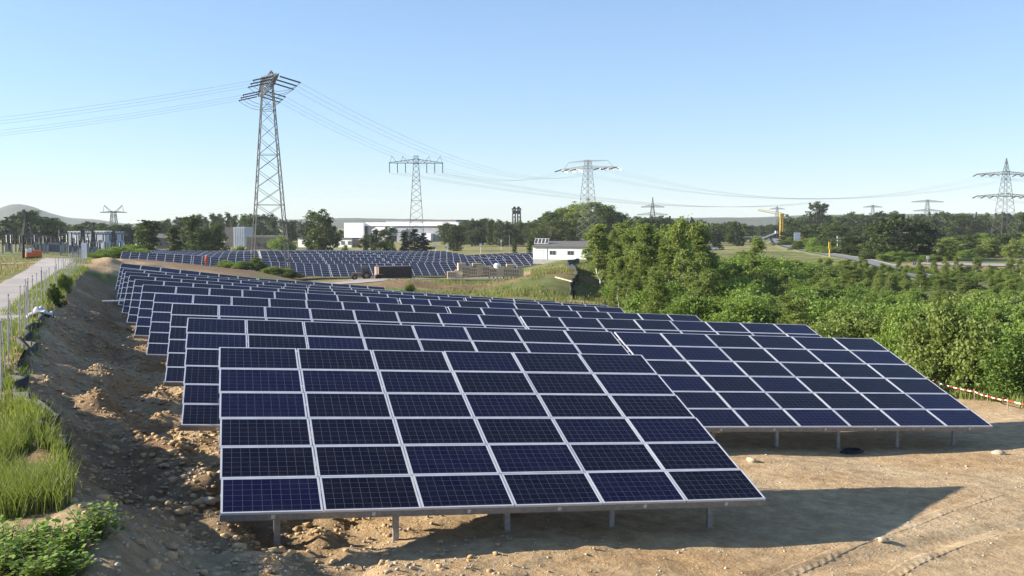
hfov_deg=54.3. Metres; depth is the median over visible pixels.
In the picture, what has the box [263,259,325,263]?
solar table
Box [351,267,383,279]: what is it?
tractor
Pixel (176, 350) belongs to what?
solar table
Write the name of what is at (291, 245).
bush
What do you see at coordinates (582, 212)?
pale tree
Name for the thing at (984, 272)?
bush
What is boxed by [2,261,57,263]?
side path
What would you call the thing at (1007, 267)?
birch tree
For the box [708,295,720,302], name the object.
birch tree
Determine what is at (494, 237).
slender tree
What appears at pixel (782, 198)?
power line
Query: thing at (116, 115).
power line
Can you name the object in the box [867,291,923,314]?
bush
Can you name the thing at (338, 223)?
ridge
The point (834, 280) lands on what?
bush
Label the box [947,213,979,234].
leafy tree
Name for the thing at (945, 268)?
birch tree
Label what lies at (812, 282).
bush
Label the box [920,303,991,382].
bush
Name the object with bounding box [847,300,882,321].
bush
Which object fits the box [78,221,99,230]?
dark tree
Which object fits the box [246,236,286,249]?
brown building
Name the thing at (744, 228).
leafy tree
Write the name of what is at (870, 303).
birch tree
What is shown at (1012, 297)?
bush
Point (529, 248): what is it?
slender tree
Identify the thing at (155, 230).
dark tree
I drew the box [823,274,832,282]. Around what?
birch tree
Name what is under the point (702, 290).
birch tree
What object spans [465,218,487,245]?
dark tree
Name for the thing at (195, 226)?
leafy tree
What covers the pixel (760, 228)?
dark tree
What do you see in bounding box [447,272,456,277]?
wooden crate
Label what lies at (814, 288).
bush
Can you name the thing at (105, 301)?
white trestle
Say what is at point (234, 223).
slender tree
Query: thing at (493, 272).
wooden crate
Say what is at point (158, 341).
solar table
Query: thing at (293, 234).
slender tree
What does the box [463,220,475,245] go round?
dark tree
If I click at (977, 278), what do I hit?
bush
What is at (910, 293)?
bush
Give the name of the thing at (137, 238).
leafy tree
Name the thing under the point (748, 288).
bush
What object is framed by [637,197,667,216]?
power pylon
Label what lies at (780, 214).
tower crane
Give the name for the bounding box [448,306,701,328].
solar table
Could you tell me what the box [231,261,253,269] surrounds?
bush
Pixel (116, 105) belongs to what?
power line
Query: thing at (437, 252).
solar table
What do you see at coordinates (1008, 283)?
birch tree
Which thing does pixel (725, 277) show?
birch tree
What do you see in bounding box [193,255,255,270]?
solar table
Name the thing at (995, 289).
birch tree
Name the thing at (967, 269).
bush
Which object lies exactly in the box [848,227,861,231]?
leafy tree
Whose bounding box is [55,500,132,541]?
weed plant
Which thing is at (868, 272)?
birch tree
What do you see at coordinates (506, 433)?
solar table
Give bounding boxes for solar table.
[115,263,256,291]
[116,269,288,299]
[118,272,306,306]
[120,252,191,263]
[121,275,281,314]
[126,279,306,325]
[134,284,398,338]
[146,293,447,358]
[150,250,202,252]
[150,251,199,254]
[152,251,201,253]
[164,303,525,386]
[180,318,628,437]
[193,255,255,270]
[197,255,258,257]
[200,252,257,254]
[202,251,257,253]
[204,251,246,252]
[207,256,259,259]
[210,253,258,254]
[218,347,765,545]
[259,250,309,258]
[259,278,384,289]
[260,250,314,257]
[260,252,316,255]
[261,254,319,256]
[261,256,322,260]
[262,261,330,278]
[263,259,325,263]
[284,286,424,295]
[291,283,393,290]
[307,290,464,303]
[309,285,469,295]
[316,250,368,253]
[318,252,373,256]
[321,254,377,260]
[323,257,382,263]
[326,261,386,272]
[329,263,392,278]
[367,251,414,252]
[371,252,421,254]
[375,253,427,257]
[379,255,433,260]
[384,258,440,262]
[388,261,447,265]
[393,263,456,277]
[399,298,624,312]
[407,251,451,252]
[415,252,457,253]
[416,252,463,254]
[421,253,471,256]
[426,293,555,302]
[428,255,478,257]
[434,257,475,258]
[440,258,491,260]
[447,258,502,262]
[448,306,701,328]
[453,260,516,276]
[465,298,607,306]
[471,253,513,256]
[474,253,519,257]
[482,252,532,267]
[489,254,540,267]
[520,316,821,354]
[614,332,992,448]
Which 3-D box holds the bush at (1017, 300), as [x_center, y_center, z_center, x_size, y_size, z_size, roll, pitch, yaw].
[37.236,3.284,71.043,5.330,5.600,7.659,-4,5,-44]
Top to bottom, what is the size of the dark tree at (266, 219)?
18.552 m
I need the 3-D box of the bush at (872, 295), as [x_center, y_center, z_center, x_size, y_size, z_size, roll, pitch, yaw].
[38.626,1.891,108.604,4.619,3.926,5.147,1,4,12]
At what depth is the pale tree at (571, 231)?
447.85 m
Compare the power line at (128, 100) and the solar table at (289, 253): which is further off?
the solar table at (289, 253)
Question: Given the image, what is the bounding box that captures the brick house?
[156,234,181,247]
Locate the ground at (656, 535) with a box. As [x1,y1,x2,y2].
[0,229,1023,575]
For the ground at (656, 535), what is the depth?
20.09 m
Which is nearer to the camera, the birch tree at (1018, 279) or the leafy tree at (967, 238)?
the birch tree at (1018, 279)
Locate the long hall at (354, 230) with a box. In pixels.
[344,220,491,241]
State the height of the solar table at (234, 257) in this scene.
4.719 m
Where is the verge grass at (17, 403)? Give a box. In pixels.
[0,257,91,433]
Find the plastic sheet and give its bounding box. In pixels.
[26,306,54,317]
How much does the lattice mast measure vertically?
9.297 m
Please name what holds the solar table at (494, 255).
on the ground at (656, 535)
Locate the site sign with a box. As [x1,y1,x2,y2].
[794,232,799,240]
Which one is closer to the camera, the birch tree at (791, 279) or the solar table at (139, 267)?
the solar table at (139, 267)
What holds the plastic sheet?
on the ground at (656, 535)
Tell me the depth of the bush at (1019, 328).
46.14 m
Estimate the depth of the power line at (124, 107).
168.79 m
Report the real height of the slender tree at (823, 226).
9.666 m
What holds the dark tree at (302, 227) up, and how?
on the ground at (656, 535)
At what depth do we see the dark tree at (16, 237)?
490.77 m
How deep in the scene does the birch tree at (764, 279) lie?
130.66 m
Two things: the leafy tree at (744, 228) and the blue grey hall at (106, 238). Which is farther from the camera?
the leafy tree at (744, 228)
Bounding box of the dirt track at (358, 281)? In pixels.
[288,277,502,283]
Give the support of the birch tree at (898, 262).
on the ground at (656, 535)
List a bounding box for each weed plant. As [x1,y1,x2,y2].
[0,515,44,550]
[0,527,48,568]
[0,532,36,575]
[3,538,75,575]
[20,516,70,552]
[20,539,98,575]
[37,517,102,552]
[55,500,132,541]
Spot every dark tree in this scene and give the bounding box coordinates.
[0,218,17,245]
[8,214,21,243]
[14,209,29,245]
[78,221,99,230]
[114,225,135,247]
[149,220,162,236]
[167,217,187,244]
[257,213,281,235]
[274,219,291,242]
[295,222,310,236]
[300,220,319,249]
[356,234,369,250]
[367,228,381,250]
[442,225,467,250]
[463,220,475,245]
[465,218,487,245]
[479,219,487,243]
[493,222,513,245]
[507,225,519,245]
[521,221,537,244]
[646,215,659,228]
[652,215,670,228]
[688,219,708,235]
[722,221,733,242]
[744,225,756,239]
[753,225,766,238]
[764,225,783,238]
[772,231,800,240]
[787,226,810,237]
[803,201,833,231]
[837,224,856,242]
[850,223,870,243]
[857,215,872,224]
[865,211,887,222]
[868,214,937,253]
[899,220,948,255]
[925,211,949,241]
[968,216,982,235]
[996,211,1017,232]
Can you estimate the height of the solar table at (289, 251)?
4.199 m
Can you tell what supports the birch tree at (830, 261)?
on the ground at (656, 535)
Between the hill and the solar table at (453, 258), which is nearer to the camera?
the solar table at (453, 258)
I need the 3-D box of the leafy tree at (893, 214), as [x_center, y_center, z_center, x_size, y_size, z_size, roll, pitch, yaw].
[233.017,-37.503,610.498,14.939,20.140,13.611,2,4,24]
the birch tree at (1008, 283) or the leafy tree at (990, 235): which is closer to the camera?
the birch tree at (1008, 283)
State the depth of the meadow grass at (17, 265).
112.37 m
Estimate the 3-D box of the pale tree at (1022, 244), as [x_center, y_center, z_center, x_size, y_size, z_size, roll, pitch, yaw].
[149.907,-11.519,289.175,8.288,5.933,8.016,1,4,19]
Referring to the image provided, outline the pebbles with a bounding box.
[161,412,1023,575]
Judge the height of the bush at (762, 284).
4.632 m
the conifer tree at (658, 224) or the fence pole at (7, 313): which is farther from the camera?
the conifer tree at (658, 224)
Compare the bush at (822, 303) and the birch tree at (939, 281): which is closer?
the bush at (822, 303)
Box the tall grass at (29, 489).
[0,402,83,520]
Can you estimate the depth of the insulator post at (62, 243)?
238.73 m
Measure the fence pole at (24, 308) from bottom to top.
1.943 m
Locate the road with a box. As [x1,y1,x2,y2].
[762,238,930,278]
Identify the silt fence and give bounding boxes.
[567,258,579,298]
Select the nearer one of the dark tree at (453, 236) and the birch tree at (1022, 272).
the birch tree at (1022, 272)
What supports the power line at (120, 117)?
hanging from the power pylon at (272, 80)
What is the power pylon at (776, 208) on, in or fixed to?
on the ground at (656, 535)
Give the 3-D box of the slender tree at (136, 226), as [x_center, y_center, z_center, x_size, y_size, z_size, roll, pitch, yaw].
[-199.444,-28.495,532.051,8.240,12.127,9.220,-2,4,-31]
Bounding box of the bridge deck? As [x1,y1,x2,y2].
[738,236,762,242]
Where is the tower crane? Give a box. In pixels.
[758,209,788,235]
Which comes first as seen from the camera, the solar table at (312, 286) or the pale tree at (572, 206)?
the solar table at (312, 286)
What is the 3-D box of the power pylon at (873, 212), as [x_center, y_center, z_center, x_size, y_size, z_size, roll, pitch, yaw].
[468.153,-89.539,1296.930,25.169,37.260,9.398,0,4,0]
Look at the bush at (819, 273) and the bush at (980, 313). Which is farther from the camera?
the bush at (819, 273)
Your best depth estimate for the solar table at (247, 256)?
223.07 m
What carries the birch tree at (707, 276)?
on the ground at (656, 535)
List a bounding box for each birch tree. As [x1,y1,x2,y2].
[580,223,612,286]
[590,242,610,279]
[602,226,624,281]
[602,247,623,283]
[605,249,626,302]
[605,253,619,298]
[607,222,630,242]
[607,229,622,252]
[608,256,625,307]
[615,234,636,269]
[617,268,637,304]
[621,273,643,309]
[622,227,635,256]
[624,221,640,264]
[625,243,655,289]
[632,223,655,269]
[640,269,673,313]
[644,263,660,288]
[649,234,664,266]
[652,243,683,282]
[657,235,678,282]
[664,213,697,292]
[681,276,694,287]
[682,280,704,297]
[683,220,719,276]
[684,290,704,300]
[690,251,709,278]
[690,254,707,277]
[695,286,708,296]
[698,269,715,296]
[702,247,722,296]
[702,293,711,301]
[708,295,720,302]
[719,270,724,277]
[720,274,731,283]
[729,269,739,281]
[731,250,762,258]
[737,271,747,279]
[738,258,770,271]
[746,235,766,264]
[749,278,764,289]
[761,278,769,287]
[765,297,779,320]
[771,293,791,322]
[772,277,782,286]
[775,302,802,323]
[776,273,786,285]
[782,298,813,322]
[784,290,797,300]
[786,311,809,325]
[788,277,795,284]
[802,297,812,313]
[822,260,829,267]
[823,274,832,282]
[824,257,833,266]
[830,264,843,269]
[830,284,841,289]
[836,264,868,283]
[837,295,851,305]
[838,279,848,290]
[844,281,857,289]
[857,264,864,276]
[858,257,865,266]
[860,297,873,305]
[860,299,875,315]
[862,262,869,269]
[863,267,876,283]
[868,265,878,278]
[871,281,883,291]
[872,270,886,284]
[878,262,886,280]
[882,308,904,337]
[883,265,893,281]
[884,273,901,293]
[893,259,903,273]
[897,279,910,294]
[898,268,912,286]
[908,309,930,324]
[912,257,923,273]
[912,271,928,291]
[916,264,921,275]
[929,260,938,275]
[929,275,945,295]
[932,287,945,304]
[940,265,950,281]
[940,271,952,288]
[941,256,951,269]
[941,290,956,304]
[951,256,959,270]
[954,263,965,277]
[954,284,966,301]
[972,258,980,272]
[974,257,983,271]
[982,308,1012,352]
[984,265,994,280]
[987,270,1001,290]
[987,276,1000,296]
[989,283,1002,295]
[1001,262,1013,278]
[1003,279,1017,292]
[1008,259,1018,273]
[1014,277,1021,291]
[1016,258,1023,275]
[1016,281,1023,292]
[1017,265,1023,279]
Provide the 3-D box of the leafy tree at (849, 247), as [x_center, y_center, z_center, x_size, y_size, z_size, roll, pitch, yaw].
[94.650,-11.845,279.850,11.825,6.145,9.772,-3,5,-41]
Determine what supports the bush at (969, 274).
on the ground at (656, 535)
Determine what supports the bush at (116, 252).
on the ground at (656, 535)
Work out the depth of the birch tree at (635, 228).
141.29 m
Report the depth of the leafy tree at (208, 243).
298.53 m
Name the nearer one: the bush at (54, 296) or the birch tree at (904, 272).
the bush at (54, 296)
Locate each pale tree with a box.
[555,207,583,240]
[569,201,579,240]
[573,201,598,240]
[574,199,603,218]
[621,217,648,233]
[934,240,962,260]
[937,236,969,255]
[976,237,997,254]
[982,238,1002,256]
[999,238,1023,257]
[1016,241,1023,256]
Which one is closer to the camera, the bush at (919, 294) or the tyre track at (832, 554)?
the tyre track at (832, 554)
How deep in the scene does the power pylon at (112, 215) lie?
697.62 m
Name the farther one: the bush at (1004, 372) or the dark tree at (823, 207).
the dark tree at (823, 207)
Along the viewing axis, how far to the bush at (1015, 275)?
174.56 m
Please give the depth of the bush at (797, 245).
321.06 m
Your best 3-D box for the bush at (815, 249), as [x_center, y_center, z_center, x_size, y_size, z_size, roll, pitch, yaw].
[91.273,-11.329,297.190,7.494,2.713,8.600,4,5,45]
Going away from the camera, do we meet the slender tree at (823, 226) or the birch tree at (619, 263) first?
the birch tree at (619, 263)
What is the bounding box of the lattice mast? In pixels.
[3,214,48,251]
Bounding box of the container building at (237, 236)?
[225,227,254,246]
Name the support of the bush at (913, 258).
on the ground at (656, 535)
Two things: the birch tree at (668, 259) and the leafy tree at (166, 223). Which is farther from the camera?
the leafy tree at (166, 223)
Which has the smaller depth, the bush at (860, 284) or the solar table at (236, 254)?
the bush at (860, 284)
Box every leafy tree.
[15,208,46,245]
[33,217,66,242]
[35,216,64,242]
[56,222,71,242]
[64,224,94,241]
[95,223,110,230]
[102,224,128,234]
[127,223,148,248]
[154,220,167,233]
[160,217,172,233]
[178,215,212,250]
[187,214,200,238]
[196,214,205,229]
[201,227,224,250]
[206,223,230,250]
[210,214,230,235]
[238,213,260,235]
[252,214,267,235]
[301,208,342,249]
[378,226,399,250]
[436,223,449,244]
[461,220,468,244]
[514,222,529,244]
[520,222,544,244]
[528,209,570,243]
[541,210,576,240]
[572,208,591,240]
[587,204,619,243]
[588,240,608,280]
[589,210,622,229]
[605,211,627,230]
[617,250,640,294]
[633,216,650,224]
[651,217,691,259]
[695,257,724,296]
[706,223,725,243]
[712,223,723,239]
[723,221,743,244]
[740,224,752,241]
[761,224,775,239]
[776,217,799,236]
[793,228,818,238]
[794,216,806,226]
[812,226,845,240]
[820,223,848,240]
[829,215,856,226]
[833,235,867,255]
[843,211,864,232]
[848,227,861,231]
[859,224,895,255]
[886,210,899,232]
[907,213,926,232]
[909,214,924,232]
[941,212,952,236]
[942,213,971,235]
[942,235,963,245]
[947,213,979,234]
[960,233,982,249]
[977,214,989,233]
[978,212,993,233]
[984,233,997,242]
[986,216,1010,235]
[992,234,1019,245]
[998,232,1022,243]
[1007,212,1023,237]
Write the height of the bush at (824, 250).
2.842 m
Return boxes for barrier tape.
[939,383,1023,410]
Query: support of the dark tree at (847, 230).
on the ground at (656, 535)
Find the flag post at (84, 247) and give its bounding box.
[81,242,86,261]
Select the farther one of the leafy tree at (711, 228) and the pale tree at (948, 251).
the leafy tree at (711, 228)
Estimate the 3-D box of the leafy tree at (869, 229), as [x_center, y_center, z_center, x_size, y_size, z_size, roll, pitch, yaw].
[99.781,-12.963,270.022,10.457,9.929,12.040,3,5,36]
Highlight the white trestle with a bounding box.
[102,300,123,317]
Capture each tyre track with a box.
[769,491,1011,575]
[882,521,1023,575]
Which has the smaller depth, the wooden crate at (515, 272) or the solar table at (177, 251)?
the wooden crate at (515, 272)
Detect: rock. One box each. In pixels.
[201,496,219,504]
[746,457,757,462]
[878,537,888,542]
[991,450,1005,454]
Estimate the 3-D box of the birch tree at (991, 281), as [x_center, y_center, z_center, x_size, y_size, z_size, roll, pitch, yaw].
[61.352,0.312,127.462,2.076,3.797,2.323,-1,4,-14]
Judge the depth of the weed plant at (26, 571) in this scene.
11.61 m
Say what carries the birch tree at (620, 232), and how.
on the ground at (656, 535)
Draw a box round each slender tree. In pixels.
[131,223,139,241]
[135,220,165,249]
[163,225,185,250]
[203,217,209,230]
[209,213,218,227]
[224,212,231,233]
[228,214,238,226]
[237,214,246,226]
[268,217,276,235]
[288,220,301,241]
[387,239,395,250]
[399,230,408,250]
[485,221,493,245]
[489,219,497,244]
[493,222,498,244]
[510,238,517,252]
[526,239,533,251]
[807,223,819,238]
[816,223,829,240]
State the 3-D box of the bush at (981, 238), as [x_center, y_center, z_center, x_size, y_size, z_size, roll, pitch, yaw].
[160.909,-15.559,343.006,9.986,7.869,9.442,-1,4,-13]
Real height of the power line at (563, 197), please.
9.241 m
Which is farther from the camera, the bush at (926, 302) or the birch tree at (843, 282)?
the birch tree at (843, 282)
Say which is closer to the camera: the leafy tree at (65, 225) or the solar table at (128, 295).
the solar table at (128, 295)
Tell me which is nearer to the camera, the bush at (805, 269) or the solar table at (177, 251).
the bush at (805, 269)
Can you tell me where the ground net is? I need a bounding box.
[8,311,71,458]
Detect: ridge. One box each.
[72,218,519,228]
[504,213,1013,227]
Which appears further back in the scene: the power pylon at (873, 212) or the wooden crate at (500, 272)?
the power pylon at (873, 212)
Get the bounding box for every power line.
[0,95,240,130]
[1,84,247,120]
[3,87,246,123]
[3,102,228,135]
[6,98,237,132]
[7,80,252,116]
[111,173,395,213]
[121,173,425,213]
[125,173,433,213]
[286,97,556,179]
[289,103,559,180]
[297,91,563,178]
[299,87,589,178]
[303,84,599,177]
[392,173,803,206]
[400,173,807,206]
[425,176,811,206]
[428,173,806,206]
[436,173,827,206]
[444,173,831,206]
[576,172,1015,198]
[581,175,1023,198]
[585,172,1002,198]
[608,171,976,198]
[621,172,984,198]
[623,170,968,198]
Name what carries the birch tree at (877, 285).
on the ground at (656, 535)
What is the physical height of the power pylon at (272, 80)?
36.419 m
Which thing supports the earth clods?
on the ground at (656, 535)
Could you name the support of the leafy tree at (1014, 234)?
on the ground at (656, 535)
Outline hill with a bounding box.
[0,204,124,227]
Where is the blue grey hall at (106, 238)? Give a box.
[67,231,124,248]
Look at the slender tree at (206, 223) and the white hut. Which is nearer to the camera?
the white hut
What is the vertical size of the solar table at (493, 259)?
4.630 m
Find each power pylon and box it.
[100,205,126,225]
[238,71,300,270]
[389,156,442,248]
[555,160,621,240]
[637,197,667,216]
[771,206,782,224]
[865,205,879,214]
[913,199,941,219]
[972,158,1023,234]
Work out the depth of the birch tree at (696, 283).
88.84 m
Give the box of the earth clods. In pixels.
[13,301,660,575]
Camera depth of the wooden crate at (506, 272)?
171.62 m
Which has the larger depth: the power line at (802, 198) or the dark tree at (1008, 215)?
the dark tree at (1008, 215)
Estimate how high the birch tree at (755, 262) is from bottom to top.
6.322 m
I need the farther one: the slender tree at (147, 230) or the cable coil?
the slender tree at (147, 230)
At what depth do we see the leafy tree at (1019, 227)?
520.63 m
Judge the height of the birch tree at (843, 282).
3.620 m
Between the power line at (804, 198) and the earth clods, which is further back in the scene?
the power line at (804, 198)
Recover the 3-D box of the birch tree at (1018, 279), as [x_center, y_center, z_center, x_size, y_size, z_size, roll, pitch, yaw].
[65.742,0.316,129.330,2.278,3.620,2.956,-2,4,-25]
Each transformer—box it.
[36,237,50,251]
[51,238,66,251]
[69,239,80,253]
[86,241,97,254]
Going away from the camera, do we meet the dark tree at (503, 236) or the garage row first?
the garage row
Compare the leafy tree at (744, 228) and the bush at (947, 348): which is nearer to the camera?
the bush at (947, 348)
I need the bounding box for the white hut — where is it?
[531,241,591,263]
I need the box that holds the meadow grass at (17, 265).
[0,257,44,278]
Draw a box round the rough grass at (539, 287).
[384,263,614,306]
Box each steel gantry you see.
[0,232,10,251]
[8,232,41,250]
[58,230,85,242]
[91,232,115,246]
[111,231,133,245]
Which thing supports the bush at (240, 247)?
on the ground at (656, 535)
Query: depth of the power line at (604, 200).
480.64 m
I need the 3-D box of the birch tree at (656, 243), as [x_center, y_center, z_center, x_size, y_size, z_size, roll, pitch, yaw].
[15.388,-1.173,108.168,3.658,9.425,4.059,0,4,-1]
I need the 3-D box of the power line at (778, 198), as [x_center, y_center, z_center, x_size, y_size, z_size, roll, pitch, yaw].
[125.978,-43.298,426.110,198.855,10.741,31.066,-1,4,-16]
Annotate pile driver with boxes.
[22,235,41,259]
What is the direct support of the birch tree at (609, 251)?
on the ground at (656, 535)
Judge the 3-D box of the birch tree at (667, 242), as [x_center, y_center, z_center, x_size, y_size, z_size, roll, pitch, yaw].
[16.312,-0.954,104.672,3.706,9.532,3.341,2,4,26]
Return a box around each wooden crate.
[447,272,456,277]
[454,270,462,277]
[457,263,465,269]
[462,266,471,275]
[468,267,477,276]
[476,264,483,276]
[481,266,491,276]
[489,267,496,277]
[497,266,504,277]
[503,268,512,277]
[506,264,513,267]
[510,268,518,276]
[516,268,523,277]
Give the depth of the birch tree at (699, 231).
109.59 m
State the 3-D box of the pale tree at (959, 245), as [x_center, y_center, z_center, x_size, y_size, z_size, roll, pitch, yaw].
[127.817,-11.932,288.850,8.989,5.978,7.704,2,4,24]
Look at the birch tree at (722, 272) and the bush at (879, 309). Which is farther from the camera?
the birch tree at (722, 272)
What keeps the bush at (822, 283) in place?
on the ground at (656, 535)
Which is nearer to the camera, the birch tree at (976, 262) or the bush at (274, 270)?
the bush at (274, 270)
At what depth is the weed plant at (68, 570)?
11.70 m
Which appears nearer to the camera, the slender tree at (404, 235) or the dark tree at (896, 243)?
the dark tree at (896, 243)
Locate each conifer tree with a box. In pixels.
[401,229,427,250]
[415,233,435,250]
[656,220,660,229]
[712,236,723,249]
[732,222,745,245]
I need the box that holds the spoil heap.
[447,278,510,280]
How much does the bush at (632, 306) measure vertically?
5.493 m
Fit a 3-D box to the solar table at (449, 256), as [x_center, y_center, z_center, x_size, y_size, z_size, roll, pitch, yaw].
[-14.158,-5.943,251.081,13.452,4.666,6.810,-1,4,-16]
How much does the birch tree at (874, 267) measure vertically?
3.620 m
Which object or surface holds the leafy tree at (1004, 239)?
on the ground at (656, 535)
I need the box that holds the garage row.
[297,238,370,246]
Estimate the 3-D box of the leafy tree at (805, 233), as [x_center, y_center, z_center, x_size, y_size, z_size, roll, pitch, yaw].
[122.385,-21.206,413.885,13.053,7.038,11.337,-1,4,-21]
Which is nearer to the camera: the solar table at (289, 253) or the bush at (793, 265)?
the bush at (793, 265)
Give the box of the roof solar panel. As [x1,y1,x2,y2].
[534,238,548,243]
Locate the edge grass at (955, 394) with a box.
[938,380,1023,407]
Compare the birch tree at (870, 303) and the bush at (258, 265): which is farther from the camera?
the bush at (258, 265)
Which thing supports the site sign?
on the road
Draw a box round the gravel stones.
[5,303,719,575]
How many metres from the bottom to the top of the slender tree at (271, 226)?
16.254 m
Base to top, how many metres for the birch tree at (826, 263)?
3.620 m
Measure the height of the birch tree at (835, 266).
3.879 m
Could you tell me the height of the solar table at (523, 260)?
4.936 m
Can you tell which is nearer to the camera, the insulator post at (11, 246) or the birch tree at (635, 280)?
the birch tree at (635, 280)
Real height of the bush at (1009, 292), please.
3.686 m
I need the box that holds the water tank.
[494,263,500,268]
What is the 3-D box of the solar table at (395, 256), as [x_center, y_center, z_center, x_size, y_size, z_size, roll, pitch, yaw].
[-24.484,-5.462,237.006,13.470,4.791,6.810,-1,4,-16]
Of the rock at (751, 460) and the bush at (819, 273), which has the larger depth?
the bush at (819, 273)
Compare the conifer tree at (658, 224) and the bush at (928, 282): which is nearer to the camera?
the bush at (928, 282)
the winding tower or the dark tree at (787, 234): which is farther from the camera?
the winding tower
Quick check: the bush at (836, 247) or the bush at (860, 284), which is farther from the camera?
the bush at (836, 247)
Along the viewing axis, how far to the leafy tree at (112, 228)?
450.77 m
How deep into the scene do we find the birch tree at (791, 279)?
129.40 m
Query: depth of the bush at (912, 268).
183.66 m
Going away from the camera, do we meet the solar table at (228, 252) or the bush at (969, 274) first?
the bush at (969, 274)
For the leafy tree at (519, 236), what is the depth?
520.58 m
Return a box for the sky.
[0,0,1023,223]
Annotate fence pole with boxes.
[0,318,5,374]
[0,321,1,398]
[6,312,8,363]
[7,294,9,352]
[9,300,12,341]
[18,299,19,336]
[19,286,21,335]
[23,286,24,324]
[25,286,26,325]
[26,281,27,324]
[31,275,32,315]
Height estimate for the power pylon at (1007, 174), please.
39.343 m
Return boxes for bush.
[45,283,67,307]
[54,271,74,293]
[87,248,114,258]
[93,246,133,258]
[124,242,151,252]
[213,259,234,267]
[231,245,249,249]
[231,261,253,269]
[247,257,268,271]
[259,266,290,275]
[267,234,298,249]
[279,269,303,278]
[403,282,415,291]
[598,278,637,308]
[620,280,693,312]
[656,291,729,321]
[701,292,775,323]
[715,279,743,297]
[715,280,778,307]
[719,289,772,314]
[720,255,789,281]
[722,253,767,267]
[727,275,762,291]
[727,296,779,323]
[742,255,816,283]
[745,267,765,276]
[749,271,773,287]
[757,280,771,292]
[767,281,797,297]
[770,292,842,325]
[771,240,793,245]
[775,237,795,242]
[775,260,811,274]
[785,284,816,295]
[786,241,805,249]
[789,287,819,313]
[792,238,808,246]
[793,265,817,283]
[793,278,812,287]
[797,262,836,273]
[801,305,888,341]
[804,237,820,250]
[806,285,826,294]
[807,265,842,283]
[807,278,815,285]
[808,245,823,251]
[808,303,872,337]
[811,278,832,289]
[811,288,838,305]
[813,307,880,328]
[817,238,836,247]
[817,246,836,253]
[819,286,855,302]
[826,246,840,253]
[830,277,847,288]
[833,295,862,309]
[841,286,868,298]
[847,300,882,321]
[851,293,865,305]
[856,282,870,291]
[857,248,877,259]
[859,277,871,293]
[860,288,882,301]
[867,287,897,295]
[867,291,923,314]
[871,300,901,319]
[873,299,923,352]
[876,254,894,261]
[878,289,896,296]
[883,279,897,286]
[883,318,957,385]
[884,250,901,260]
[891,293,922,305]
[893,250,908,260]
[894,291,1005,392]
[895,295,912,306]
[900,290,915,295]
[904,257,923,261]
[905,252,919,260]
[907,267,923,273]
[908,290,930,299]
[909,279,930,287]
[910,298,935,310]
[919,255,926,259]
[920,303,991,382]
[925,254,943,262]
[925,267,941,273]
[926,278,937,285]
[939,294,983,311]
[945,280,956,289]
[948,269,956,277]
[949,276,960,283]
[950,277,986,292]
[956,250,979,257]
[962,292,985,305]
[962,298,1017,380]
[963,267,973,271]
[965,271,976,277]
[966,289,978,294]
[967,326,1023,401]
[969,247,990,256]
[969,273,986,281]
[971,293,1006,309]
[972,232,987,248]
[974,319,1023,375]
[975,290,1001,301]
[979,269,988,276]
[994,291,1013,301]
[998,288,1019,297]
[1000,248,1020,256]
[1000,274,1015,281]
[1000,295,1018,307]
[1003,271,1020,277]
[1003,298,1023,326]
[1004,288,1023,307]
[1007,296,1023,319]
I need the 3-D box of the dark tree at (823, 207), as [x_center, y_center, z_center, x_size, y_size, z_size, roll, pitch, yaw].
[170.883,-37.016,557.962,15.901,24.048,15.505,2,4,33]
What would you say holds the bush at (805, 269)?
on the ground at (656, 535)
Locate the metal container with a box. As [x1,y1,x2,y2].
[374,266,411,278]
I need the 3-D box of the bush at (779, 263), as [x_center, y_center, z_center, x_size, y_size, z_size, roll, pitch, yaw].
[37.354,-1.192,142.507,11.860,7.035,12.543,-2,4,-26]
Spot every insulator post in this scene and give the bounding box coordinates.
[5,234,8,251]
[10,234,12,252]
[41,235,45,253]
[45,236,48,253]
[59,236,61,254]
[62,234,63,252]
[86,236,89,256]
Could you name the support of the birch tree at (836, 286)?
on the ground at (656, 535)
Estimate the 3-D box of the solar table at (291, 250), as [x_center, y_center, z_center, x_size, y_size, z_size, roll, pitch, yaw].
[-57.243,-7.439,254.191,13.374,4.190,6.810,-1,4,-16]
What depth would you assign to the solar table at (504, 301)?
65.78 m
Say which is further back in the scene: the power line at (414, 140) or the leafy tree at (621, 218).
the leafy tree at (621, 218)
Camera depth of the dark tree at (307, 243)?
338.35 m
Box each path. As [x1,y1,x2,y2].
[0,258,74,342]
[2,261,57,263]
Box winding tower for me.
[512,206,520,223]
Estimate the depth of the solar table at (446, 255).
262.10 m
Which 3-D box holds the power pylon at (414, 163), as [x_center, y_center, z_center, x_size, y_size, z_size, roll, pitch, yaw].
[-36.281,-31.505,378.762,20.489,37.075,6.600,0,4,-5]
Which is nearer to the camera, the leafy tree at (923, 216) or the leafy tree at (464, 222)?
the leafy tree at (464, 222)
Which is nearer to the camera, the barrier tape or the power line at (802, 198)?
the barrier tape
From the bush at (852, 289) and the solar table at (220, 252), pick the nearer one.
the bush at (852, 289)
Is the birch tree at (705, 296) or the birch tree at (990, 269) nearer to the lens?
the birch tree at (705, 296)
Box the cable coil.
[840,447,863,453]
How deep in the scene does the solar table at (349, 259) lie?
226.85 m
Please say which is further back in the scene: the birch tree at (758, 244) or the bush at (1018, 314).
the birch tree at (758, 244)

